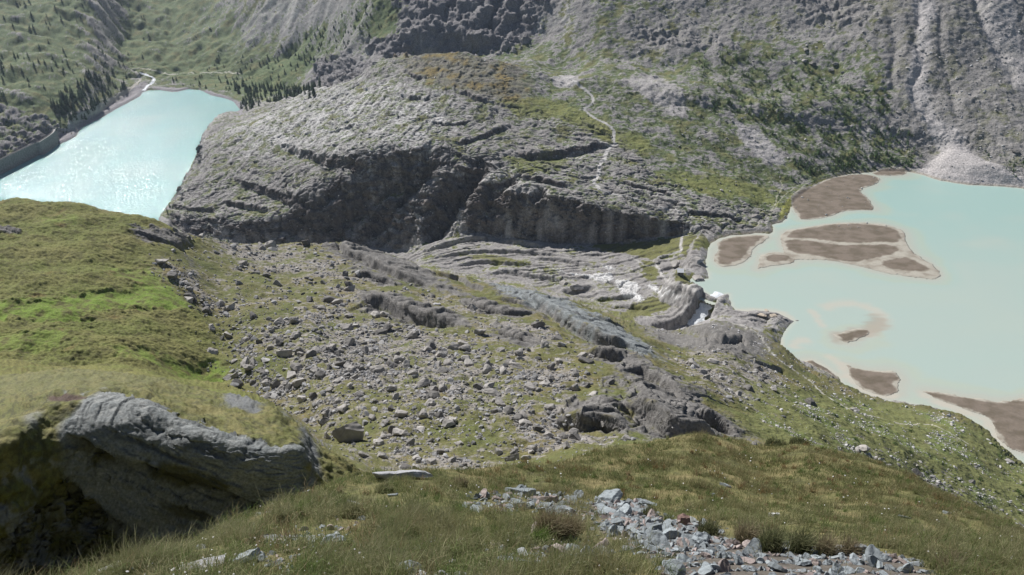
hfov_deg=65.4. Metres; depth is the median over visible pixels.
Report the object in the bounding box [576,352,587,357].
boulder
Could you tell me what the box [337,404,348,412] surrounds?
boulder
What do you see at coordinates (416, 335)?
boulder
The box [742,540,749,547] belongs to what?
slate stone
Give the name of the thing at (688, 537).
slate stone
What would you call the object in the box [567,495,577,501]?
slate stone
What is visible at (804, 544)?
grass tuft
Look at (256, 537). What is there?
grass tuft
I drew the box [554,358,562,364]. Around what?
boulder
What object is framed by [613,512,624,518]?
slate stone
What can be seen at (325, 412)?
boulder
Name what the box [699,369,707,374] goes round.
boulder
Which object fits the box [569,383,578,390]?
boulder
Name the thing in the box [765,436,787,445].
grass tuft
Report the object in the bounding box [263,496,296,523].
grass tuft
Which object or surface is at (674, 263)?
boulder
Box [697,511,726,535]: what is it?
grass tuft
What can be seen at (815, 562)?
slate stone
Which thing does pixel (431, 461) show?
boulder
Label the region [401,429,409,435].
boulder
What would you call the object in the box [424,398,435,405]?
boulder
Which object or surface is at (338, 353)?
boulder
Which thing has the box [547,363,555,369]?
boulder
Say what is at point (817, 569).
slate stone
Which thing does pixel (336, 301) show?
boulder
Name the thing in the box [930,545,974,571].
grass tuft
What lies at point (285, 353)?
boulder
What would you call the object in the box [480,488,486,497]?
slate stone
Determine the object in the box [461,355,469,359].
boulder
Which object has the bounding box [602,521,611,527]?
slate stone
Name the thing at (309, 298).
boulder
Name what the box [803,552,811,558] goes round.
slate stone
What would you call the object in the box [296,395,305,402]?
boulder
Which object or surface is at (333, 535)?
slate stone
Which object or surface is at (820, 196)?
sandbank
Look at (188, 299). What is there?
boulder
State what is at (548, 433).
boulder
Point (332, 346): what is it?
boulder
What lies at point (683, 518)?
slate stone
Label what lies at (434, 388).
boulder
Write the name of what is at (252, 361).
boulder
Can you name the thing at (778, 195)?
path
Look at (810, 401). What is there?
boulder
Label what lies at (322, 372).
boulder
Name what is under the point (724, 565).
slate stone
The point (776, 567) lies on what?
slate stone
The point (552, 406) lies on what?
boulder
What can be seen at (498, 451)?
boulder
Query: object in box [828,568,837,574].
slate stone
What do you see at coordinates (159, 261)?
boulder
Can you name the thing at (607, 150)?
path
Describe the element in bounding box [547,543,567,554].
slate stone
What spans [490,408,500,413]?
boulder
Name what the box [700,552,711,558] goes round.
slate stone
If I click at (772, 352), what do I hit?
path
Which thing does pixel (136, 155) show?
reservoir
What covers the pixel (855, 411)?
slope stones
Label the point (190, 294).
boulder
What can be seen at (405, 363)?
boulder
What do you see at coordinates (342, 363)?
boulder
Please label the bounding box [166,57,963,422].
slab stones
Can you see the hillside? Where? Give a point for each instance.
(80, 287)
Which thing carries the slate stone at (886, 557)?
on the ground at (689, 476)
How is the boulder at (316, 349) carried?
on the hillside
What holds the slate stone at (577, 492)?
on the ground at (689, 476)
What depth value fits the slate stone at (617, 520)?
11.27 m
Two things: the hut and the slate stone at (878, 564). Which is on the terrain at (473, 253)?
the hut
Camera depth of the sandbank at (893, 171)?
1016.05 m
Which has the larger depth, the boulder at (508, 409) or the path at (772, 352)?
the path at (772, 352)
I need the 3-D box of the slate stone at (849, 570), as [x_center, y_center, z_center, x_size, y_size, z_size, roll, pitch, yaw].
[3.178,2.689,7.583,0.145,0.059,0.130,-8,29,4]
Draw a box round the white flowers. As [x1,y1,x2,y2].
[126,450,1011,574]
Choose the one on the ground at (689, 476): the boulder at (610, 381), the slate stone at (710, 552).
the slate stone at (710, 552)
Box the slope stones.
[640,322,1023,524]
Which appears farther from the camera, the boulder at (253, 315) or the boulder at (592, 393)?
the boulder at (253, 315)
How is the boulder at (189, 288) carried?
on the hillside
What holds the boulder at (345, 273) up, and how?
on the hillside
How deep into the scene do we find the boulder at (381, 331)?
354.31 m
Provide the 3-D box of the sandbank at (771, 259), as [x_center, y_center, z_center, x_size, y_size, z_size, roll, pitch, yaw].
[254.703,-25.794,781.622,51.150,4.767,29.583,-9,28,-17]
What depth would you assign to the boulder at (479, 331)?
360.96 m
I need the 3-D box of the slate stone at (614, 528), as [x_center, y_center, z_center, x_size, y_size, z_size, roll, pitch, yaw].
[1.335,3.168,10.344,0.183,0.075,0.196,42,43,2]
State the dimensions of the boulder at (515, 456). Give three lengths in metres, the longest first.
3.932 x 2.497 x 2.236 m
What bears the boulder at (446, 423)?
on the hillside
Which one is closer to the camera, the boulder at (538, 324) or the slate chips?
the slate chips
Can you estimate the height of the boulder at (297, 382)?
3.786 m
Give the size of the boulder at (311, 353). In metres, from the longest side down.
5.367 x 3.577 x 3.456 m
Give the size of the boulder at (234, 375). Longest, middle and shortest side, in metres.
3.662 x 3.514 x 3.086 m
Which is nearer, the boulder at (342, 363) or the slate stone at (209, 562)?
the slate stone at (209, 562)
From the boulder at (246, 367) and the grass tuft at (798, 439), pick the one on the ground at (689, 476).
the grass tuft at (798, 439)
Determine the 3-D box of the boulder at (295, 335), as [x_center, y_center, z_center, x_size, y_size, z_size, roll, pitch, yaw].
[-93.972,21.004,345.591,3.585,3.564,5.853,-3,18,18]
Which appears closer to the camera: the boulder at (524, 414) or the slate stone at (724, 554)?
the slate stone at (724, 554)
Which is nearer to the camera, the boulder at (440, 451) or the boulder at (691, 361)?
the boulder at (440, 451)
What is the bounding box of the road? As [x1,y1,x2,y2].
[72,69,142,122]
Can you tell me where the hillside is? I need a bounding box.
[0,197,1023,525]
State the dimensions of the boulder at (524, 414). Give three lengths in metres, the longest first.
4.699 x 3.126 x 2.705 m
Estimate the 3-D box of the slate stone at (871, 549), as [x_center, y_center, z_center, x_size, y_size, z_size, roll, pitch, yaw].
[3.711,2.740,8.133,0.215,0.091,0.288,18,31,10]
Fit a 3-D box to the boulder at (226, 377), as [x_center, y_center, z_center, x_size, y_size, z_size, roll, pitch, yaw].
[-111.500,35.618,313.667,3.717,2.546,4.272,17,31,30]
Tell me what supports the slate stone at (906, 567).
on the ground at (689, 476)
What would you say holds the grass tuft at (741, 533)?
on the ground at (689, 476)
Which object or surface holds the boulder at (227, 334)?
on the hillside
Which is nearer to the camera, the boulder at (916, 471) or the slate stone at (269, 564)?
the slate stone at (269, 564)
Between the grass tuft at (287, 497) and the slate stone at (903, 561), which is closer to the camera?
the slate stone at (903, 561)
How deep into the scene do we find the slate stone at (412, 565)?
7.08 m
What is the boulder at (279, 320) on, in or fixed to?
on the hillside
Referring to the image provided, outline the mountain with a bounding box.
[0,0,1023,277]
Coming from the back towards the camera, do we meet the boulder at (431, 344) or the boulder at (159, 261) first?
the boulder at (159, 261)
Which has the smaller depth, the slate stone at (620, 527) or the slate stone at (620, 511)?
the slate stone at (620, 527)
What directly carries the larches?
on the rocky hill
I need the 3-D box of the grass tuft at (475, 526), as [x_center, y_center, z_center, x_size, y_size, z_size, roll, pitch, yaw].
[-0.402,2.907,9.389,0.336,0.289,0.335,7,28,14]
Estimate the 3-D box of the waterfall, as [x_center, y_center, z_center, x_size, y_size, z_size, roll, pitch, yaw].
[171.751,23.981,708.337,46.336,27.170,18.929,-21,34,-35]
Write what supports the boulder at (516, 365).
on the hillside
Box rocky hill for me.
[0,51,786,249]
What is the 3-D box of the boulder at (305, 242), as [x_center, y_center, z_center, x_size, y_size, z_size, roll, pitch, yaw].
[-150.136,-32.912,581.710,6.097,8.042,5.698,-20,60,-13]
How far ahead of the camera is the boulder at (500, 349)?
329.17 m
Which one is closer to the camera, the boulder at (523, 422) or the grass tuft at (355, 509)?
the grass tuft at (355, 509)
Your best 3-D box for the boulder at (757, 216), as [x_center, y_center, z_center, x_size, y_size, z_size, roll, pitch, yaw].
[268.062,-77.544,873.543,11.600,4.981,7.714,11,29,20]
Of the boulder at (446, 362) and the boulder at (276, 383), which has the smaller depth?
the boulder at (276, 383)
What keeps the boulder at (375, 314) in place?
on the hillside
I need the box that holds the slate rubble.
[241,486,939,574]
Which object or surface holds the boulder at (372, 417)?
on the hillside
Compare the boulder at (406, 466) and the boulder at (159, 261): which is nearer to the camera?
the boulder at (406, 466)
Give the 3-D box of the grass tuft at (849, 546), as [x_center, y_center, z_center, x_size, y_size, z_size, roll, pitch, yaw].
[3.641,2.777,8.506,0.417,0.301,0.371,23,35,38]
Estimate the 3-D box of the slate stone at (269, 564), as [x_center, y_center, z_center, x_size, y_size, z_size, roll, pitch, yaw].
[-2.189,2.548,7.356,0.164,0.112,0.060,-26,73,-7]
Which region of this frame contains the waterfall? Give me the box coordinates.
[687,291,723,325]
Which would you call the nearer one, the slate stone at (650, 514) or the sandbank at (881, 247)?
the slate stone at (650, 514)
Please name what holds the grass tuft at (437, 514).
on the ground at (689, 476)
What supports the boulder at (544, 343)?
on the hillside
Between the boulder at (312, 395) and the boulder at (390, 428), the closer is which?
the boulder at (390, 428)
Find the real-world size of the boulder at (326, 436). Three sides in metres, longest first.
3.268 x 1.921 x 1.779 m
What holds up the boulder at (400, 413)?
on the hillside
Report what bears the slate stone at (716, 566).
on the ground at (689, 476)
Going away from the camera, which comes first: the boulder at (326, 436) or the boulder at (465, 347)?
the boulder at (326, 436)
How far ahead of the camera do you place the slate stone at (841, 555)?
8.23 m
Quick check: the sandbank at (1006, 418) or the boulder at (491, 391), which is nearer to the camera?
the boulder at (491, 391)
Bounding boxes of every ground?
[0,367,365,574]
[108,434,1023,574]
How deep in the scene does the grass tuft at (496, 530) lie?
9.39 m
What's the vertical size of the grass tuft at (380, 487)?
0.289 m
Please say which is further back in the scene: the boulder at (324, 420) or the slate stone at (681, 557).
the boulder at (324, 420)
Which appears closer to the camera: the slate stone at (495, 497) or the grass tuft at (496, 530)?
the grass tuft at (496, 530)
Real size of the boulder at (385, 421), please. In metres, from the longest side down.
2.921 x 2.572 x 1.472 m
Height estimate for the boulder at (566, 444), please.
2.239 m
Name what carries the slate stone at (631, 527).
on the ground at (689, 476)
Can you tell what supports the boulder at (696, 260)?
on the terrain at (473, 253)
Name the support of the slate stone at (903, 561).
on the ground at (689, 476)
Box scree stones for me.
[182,0,1023,228]
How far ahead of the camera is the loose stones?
310.21 m
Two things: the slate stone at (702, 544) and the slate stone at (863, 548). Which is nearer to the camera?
the slate stone at (863, 548)
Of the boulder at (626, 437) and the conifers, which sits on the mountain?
the conifers
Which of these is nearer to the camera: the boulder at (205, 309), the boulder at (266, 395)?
the boulder at (266, 395)
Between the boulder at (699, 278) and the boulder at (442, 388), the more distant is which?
the boulder at (699, 278)
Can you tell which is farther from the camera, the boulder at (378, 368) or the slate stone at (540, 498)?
the boulder at (378, 368)
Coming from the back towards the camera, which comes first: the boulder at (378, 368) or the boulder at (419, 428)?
the boulder at (378, 368)
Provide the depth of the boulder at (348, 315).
387.88 m
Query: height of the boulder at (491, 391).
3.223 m
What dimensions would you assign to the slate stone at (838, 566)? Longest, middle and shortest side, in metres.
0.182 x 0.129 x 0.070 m
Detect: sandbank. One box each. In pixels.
[713,235,768,266]
[758,252,796,268]
[780,223,940,279]
[791,174,879,218]
[805,360,839,380]
[833,329,868,342]
[847,365,900,395]
[873,166,907,175]
[923,391,1023,452]
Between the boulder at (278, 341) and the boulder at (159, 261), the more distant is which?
the boulder at (159, 261)
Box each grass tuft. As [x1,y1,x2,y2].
[241,526,268,548]
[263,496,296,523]
[276,489,296,501]
[330,492,366,518]
[373,478,393,492]
[422,501,461,531]
[451,472,469,487]
[468,523,490,539]
[488,522,511,539]
[528,488,579,540]
[529,519,559,544]
[552,503,592,540]
[638,502,660,515]
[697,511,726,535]
[730,514,763,542]
[756,521,798,552]
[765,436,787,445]
[783,521,830,553]
[789,435,812,444]
[813,526,847,555]
[834,529,869,555]
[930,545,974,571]
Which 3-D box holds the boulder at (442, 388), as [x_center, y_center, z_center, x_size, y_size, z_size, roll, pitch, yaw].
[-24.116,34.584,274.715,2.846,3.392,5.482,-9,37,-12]
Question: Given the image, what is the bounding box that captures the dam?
[0,128,59,174]
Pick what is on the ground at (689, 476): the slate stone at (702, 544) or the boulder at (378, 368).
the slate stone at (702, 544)
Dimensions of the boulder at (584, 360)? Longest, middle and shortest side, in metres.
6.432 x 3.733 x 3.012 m
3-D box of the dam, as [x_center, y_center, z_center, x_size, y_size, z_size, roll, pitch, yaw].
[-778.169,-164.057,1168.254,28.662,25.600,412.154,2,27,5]
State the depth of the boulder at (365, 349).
327.40 m
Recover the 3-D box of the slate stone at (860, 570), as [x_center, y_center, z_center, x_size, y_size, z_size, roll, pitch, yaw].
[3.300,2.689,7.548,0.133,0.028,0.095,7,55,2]
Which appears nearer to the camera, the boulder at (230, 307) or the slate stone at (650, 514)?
the slate stone at (650, 514)
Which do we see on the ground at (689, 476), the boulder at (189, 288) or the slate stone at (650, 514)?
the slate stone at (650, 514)
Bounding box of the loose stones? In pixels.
[7,199,1023,525]
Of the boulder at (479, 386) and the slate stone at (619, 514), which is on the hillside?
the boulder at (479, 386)
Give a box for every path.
[138,67,240,74]
[554,76,617,144]
[592,144,618,189]
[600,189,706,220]
[655,221,708,300]
[745,326,842,405]
[770,180,783,210]
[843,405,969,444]
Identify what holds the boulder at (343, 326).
on the hillside
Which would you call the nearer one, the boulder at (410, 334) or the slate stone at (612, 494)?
the slate stone at (612, 494)
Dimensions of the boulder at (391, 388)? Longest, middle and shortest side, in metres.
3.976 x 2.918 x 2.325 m
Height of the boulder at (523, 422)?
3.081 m
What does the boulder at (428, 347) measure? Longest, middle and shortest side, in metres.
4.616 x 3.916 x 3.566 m
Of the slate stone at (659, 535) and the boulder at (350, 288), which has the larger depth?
the boulder at (350, 288)
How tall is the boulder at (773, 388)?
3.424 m
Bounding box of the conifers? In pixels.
[0,0,388,214]
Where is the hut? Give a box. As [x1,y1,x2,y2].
[677,268,683,275]
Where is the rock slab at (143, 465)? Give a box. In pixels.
[26,390,319,544]
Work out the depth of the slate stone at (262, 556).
7.43 m
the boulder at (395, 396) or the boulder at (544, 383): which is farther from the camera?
the boulder at (544, 383)
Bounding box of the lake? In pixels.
[689,172,1023,462]
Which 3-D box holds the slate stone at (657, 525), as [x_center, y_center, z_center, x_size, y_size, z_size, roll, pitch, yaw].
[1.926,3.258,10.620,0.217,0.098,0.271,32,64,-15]
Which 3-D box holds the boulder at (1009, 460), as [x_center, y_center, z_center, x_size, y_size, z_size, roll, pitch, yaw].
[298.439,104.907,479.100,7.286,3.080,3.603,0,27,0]
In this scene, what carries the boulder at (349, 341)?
on the hillside
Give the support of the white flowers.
on the ground at (689, 476)
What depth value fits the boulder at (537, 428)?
231.21 m
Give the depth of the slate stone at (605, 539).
9.11 m
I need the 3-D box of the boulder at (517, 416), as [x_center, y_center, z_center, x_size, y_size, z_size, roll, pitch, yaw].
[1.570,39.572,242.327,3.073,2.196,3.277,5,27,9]
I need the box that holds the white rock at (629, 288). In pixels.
[556,264,684,301]
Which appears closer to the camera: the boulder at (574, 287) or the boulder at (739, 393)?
the boulder at (739, 393)
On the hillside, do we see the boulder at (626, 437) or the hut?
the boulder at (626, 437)
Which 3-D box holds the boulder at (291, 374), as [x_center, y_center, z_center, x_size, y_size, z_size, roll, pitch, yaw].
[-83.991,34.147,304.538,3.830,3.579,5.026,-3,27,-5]
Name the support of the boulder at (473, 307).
on the hillside
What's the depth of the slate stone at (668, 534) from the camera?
10.17 m
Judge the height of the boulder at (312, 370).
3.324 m
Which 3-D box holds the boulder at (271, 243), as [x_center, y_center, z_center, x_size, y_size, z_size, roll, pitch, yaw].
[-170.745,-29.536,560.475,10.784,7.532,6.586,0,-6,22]
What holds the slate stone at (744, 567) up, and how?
on the ground at (689, 476)
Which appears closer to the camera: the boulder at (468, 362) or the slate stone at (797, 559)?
the slate stone at (797, 559)
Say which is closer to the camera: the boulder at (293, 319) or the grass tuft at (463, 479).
the grass tuft at (463, 479)
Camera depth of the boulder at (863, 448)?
332.99 m
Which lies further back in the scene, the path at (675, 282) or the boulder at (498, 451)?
the path at (675, 282)
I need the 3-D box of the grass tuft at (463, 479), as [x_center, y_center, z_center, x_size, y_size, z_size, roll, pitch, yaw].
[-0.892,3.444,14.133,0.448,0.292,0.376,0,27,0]
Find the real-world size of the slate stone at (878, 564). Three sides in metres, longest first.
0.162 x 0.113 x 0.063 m
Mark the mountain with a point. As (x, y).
(570, 38)
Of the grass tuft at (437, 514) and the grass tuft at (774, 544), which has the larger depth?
the grass tuft at (437, 514)
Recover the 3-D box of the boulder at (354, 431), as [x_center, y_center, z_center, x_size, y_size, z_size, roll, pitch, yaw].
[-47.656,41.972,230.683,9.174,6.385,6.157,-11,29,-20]
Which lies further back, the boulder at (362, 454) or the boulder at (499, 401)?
the boulder at (499, 401)
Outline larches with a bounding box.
[243,51,1023,209]
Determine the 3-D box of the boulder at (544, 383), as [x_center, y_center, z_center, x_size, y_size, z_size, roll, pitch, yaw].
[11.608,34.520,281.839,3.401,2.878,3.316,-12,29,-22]
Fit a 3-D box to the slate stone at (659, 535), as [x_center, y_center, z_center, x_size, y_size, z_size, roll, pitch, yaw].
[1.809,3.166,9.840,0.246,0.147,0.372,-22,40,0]
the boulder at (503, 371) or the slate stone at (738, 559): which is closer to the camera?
the slate stone at (738, 559)
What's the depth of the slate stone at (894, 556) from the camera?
8.31 m
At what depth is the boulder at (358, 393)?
269.75 m
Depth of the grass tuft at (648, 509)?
12.73 m
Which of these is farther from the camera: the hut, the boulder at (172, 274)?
the hut
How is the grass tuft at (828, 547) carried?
on the ground at (689, 476)
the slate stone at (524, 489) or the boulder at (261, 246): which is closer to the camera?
the slate stone at (524, 489)
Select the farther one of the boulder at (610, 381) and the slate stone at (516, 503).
the boulder at (610, 381)
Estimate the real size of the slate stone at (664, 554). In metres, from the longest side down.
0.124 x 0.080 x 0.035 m
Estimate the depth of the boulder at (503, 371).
294.46 m
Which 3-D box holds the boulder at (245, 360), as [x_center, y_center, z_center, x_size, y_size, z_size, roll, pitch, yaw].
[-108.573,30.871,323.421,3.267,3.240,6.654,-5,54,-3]
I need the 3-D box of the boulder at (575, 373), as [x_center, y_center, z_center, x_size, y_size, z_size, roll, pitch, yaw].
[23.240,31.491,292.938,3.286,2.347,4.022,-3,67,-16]
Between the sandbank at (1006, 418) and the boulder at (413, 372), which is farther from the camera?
the sandbank at (1006, 418)
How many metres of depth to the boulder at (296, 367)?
308.50 m
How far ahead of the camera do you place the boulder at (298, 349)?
326.27 m
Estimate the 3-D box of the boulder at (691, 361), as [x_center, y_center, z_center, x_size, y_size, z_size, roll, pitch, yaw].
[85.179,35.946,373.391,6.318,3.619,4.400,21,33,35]
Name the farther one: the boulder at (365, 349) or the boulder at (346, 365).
the boulder at (365, 349)
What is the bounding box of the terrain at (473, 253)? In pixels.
[158,216,1023,470]
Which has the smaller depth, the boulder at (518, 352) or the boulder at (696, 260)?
the boulder at (518, 352)
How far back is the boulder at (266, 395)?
290.40 m
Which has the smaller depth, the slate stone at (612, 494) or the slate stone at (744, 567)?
the slate stone at (744, 567)
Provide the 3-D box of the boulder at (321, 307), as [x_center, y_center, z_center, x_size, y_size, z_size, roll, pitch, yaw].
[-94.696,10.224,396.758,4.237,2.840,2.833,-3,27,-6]
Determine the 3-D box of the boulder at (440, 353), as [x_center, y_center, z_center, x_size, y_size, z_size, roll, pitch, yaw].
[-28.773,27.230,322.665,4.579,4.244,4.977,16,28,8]
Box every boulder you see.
[154,259,168,263]
[166,271,177,278]
[183,292,195,300]
[184,296,193,302]
[186,286,192,291]
[202,306,211,313]
[207,347,217,354]
[208,324,214,330]
[222,374,232,380]
[224,331,231,337]
[226,303,234,310]
[230,372,238,377]
[231,378,243,386]
[237,260,247,264]
[240,356,248,367]
[242,364,252,370]
[249,311,257,319]
[249,358,255,365]
[258,242,266,249]
[261,379,270,386]
[261,393,269,397]
[264,240,276,247]
[271,380,280,388]
[272,280,281,285]
[274,317,284,324]
[275,337,282,345]
[276,349,292,356]
[286,370,296,379]
[289,317,298,322]
[289,331,299,338]
[290,363,302,371]
[292,378,304,386]
[294,347,304,354]
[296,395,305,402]
[301,240,309,245]
[305,350,316,357]
[306,296,312,301]
[308,366,319,374]
[309,392,316,398]
[310,346,319,353]
[313,370,325,379]
[313,373,323,379]
[317,305,325,309]
[319,417,328,425]
[321,408,329,415]
[322,295,336,302]
[324,432,330,438]
[325,387,333,392]
[329,343,336,349]
[330,299,342,303]
[330,421,363,442]
[332,377,340,383]
[333,350,340,356]
[334,361,345,366]
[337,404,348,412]
[340,323,353,330]
[342,270,347,276]
[343,285,354,291]
[343,361,352,367]
[344,281,352,285]
[344,313,352,317]
[344,337,354,345]
[346,366,355,372]
[354,391,363,396]
[358,451,368,457]
[361,345,368,353]
[368,414,375,420]
[370,311,380,317]
[370,365,384,372]
[373,438,384,445]
[375,329,387,335]
[377,453,388,459]
[380,311,389,316]
[381,419,389,424]
[383,323,392,330]
[386,360,397,366]
[386,385,396,390]
[388,425,396,432]
[392,393,398,399]
[392,428,402,435]
[393,355,403,361]
[395,410,407,416]
[400,462,411,469]
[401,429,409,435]
[402,359,409,367]
[405,330,414,337]
[405,332,417,338]
[405,369,417,374]
[406,438,414,445]
[416,426,424,433]
[417,378,430,387]
[418,408,427,417]
[423,345,431,350]
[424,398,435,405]
[425,341,434,349]
[426,458,435,464]
[428,390,439,398]
[429,386,438,390]
[435,351,446,357]
[435,412,442,417]
[436,449,444,454]
[437,367,446,373]
[439,383,445,391]
[442,419,454,427]
[443,359,449,365]
[447,344,460,349]
[447,457,456,461]
[458,339,467,345]
[458,344,469,350]
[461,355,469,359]
[464,358,473,366]
[467,304,477,310]
[473,329,485,334]
[473,383,482,389]
[482,364,491,373]
[482,382,494,388]
[483,388,500,396]
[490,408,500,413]
[494,448,502,454]
[495,396,505,406]
[497,347,504,351]
[500,366,507,374]
[504,405,514,414]
[504,453,518,460]
[512,362,522,368]
[513,413,521,420]
[514,349,522,355]
[519,419,532,425]
[520,410,527,419]
[521,455,530,459]
[522,382,535,390]
[527,445,537,450]
[531,321,544,327]
[532,425,543,430]
[539,379,549,385]
[540,340,548,347]
[544,403,555,410]
[544,431,553,437]
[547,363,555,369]
[551,335,562,339]
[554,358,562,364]
[557,342,565,346]
[559,279,567,284]
[560,432,567,438]
[563,441,569,448]
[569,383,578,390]
[569,428,578,433]
[569,432,580,440]
[570,284,582,290]
[572,368,579,376]
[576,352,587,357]
[578,356,594,363]
[589,391,597,395]
[605,378,614,384]
[620,434,630,440]
[670,259,678,266]
[688,358,699,367]
[690,257,703,263]
[692,275,704,281]
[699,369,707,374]
[707,358,719,363]
[735,390,741,395]
[743,384,754,392]
[752,214,761,218]
[770,385,776,391]
[805,397,816,406]
[859,444,868,451]
[912,468,921,475]
[1004,458,1014,463]
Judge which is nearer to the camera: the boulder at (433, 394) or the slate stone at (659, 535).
the slate stone at (659, 535)
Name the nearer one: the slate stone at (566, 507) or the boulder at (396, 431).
the slate stone at (566, 507)
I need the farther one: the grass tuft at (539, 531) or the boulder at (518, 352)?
the boulder at (518, 352)
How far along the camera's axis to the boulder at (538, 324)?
380.84 m
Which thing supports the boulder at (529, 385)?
on the hillside
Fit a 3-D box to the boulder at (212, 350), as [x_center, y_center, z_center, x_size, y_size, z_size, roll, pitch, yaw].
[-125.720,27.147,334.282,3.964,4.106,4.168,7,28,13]
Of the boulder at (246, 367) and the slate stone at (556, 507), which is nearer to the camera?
the slate stone at (556, 507)
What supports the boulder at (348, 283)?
on the hillside
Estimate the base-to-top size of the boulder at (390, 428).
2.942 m
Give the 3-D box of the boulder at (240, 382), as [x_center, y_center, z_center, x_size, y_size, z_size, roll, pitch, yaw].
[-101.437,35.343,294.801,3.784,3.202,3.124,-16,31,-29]
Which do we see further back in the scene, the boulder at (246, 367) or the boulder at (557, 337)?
the boulder at (557, 337)
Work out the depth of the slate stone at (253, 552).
7.37 m
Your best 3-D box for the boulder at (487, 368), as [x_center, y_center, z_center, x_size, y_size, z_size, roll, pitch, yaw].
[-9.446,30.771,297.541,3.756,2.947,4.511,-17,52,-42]
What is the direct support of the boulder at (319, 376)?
on the hillside
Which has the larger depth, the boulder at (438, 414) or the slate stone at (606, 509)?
the boulder at (438, 414)
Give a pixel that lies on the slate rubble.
(697, 549)
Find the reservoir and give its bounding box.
[0,89,239,219]
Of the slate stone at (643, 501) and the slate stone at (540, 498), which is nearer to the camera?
the slate stone at (540, 498)
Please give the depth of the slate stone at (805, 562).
7.84 m
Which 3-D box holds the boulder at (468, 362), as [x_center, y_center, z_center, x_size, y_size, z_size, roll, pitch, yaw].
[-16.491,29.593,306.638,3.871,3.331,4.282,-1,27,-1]
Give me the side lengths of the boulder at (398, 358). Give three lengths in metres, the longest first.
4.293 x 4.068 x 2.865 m
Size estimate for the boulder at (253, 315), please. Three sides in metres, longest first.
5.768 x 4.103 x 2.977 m
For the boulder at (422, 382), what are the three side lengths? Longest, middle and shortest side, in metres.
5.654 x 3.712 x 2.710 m
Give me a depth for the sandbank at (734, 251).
802.93 m
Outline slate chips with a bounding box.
[196,509,728,574]
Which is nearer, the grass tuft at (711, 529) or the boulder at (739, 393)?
the grass tuft at (711, 529)
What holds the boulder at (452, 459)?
on the hillside
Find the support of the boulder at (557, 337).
on the hillside
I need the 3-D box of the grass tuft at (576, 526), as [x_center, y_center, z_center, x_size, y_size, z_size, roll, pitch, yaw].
[0.792,2.997,10.013,0.637,0.473,0.643,21,34,35]
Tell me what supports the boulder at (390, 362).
on the hillside
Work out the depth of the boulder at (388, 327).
360.37 m
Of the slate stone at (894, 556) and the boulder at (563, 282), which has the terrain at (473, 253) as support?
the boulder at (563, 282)
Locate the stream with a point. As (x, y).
(152, 82)
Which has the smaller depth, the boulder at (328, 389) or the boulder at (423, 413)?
the boulder at (423, 413)
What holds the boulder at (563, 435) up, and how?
on the hillside
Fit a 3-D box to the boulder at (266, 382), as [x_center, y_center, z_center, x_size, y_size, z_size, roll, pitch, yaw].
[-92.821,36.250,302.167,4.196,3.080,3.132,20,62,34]
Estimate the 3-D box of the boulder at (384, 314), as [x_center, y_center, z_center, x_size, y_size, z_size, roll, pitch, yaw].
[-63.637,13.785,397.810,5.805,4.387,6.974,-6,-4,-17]
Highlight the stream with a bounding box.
[140,72,155,90]
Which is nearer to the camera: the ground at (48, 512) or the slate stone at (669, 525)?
the slate stone at (669, 525)
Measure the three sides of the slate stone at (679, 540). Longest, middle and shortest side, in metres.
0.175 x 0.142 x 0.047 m
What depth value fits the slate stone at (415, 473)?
14.17 m
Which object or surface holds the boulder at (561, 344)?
on the hillside
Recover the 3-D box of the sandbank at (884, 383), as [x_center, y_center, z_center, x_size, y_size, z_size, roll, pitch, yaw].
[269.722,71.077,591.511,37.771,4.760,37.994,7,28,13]
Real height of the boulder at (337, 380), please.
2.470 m
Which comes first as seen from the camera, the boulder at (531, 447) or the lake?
the boulder at (531, 447)
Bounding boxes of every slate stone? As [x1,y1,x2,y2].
[177,554,224,572]
[232,547,261,563]
[255,551,264,560]
[268,559,282,566]
[320,533,345,543]
[372,470,432,478]
[398,560,421,573]
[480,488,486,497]
[492,495,502,500]
[505,487,535,496]
[514,502,527,508]
[531,496,558,502]
[546,505,575,513]
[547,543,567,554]
[548,505,560,511]
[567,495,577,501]
[572,490,583,497]
[592,538,608,548]
[597,503,615,513]
[598,489,622,502]
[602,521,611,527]
[608,524,618,535]
[609,517,622,524]
[611,509,628,518]
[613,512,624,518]
[617,525,623,530]
[619,503,631,513]
[625,525,636,532]
[641,499,656,505]
[644,542,664,551]
[647,509,655,517]
[648,529,667,540]
[649,523,662,531]
[651,538,670,548]
[661,551,671,557]
[662,524,674,529]
[662,528,677,539]
[663,519,671,523]
[664,559,685,574]
[676,537,689,545]
[676,553,693,562]
[677,513,690,524]
[681,533,695,545]
[692,531,707,543]
[698,561,713,574]
[699,541,706,548]
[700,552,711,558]
[703,549,714,555]
[710,564,720,570]
[717,551,727,558]
[718,558,730,571]
[726,539,741,544]
[733,554,744,564]
[740,556,755,563]
[741,565,748,571]
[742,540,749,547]
[743,538,762,553]
[767,562,786,572]
[793,556,799,565]
[797,558,810,564]
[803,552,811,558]
[809,558,818,565]
[813,566,822,572]
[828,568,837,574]
[832,563,844,573]
[838,552,845,559]
[841,566,854,573]
[849,553,863,564]
[854,544,867,554]
[855,567,864,572]
[865,544,884,561]
[868,555,878,567]
[876,560,882,568]
[877,570,887,574]
[880,555,892,561]
[888,553,897,558]
[897,556,906,564]
[902,563,913,572]

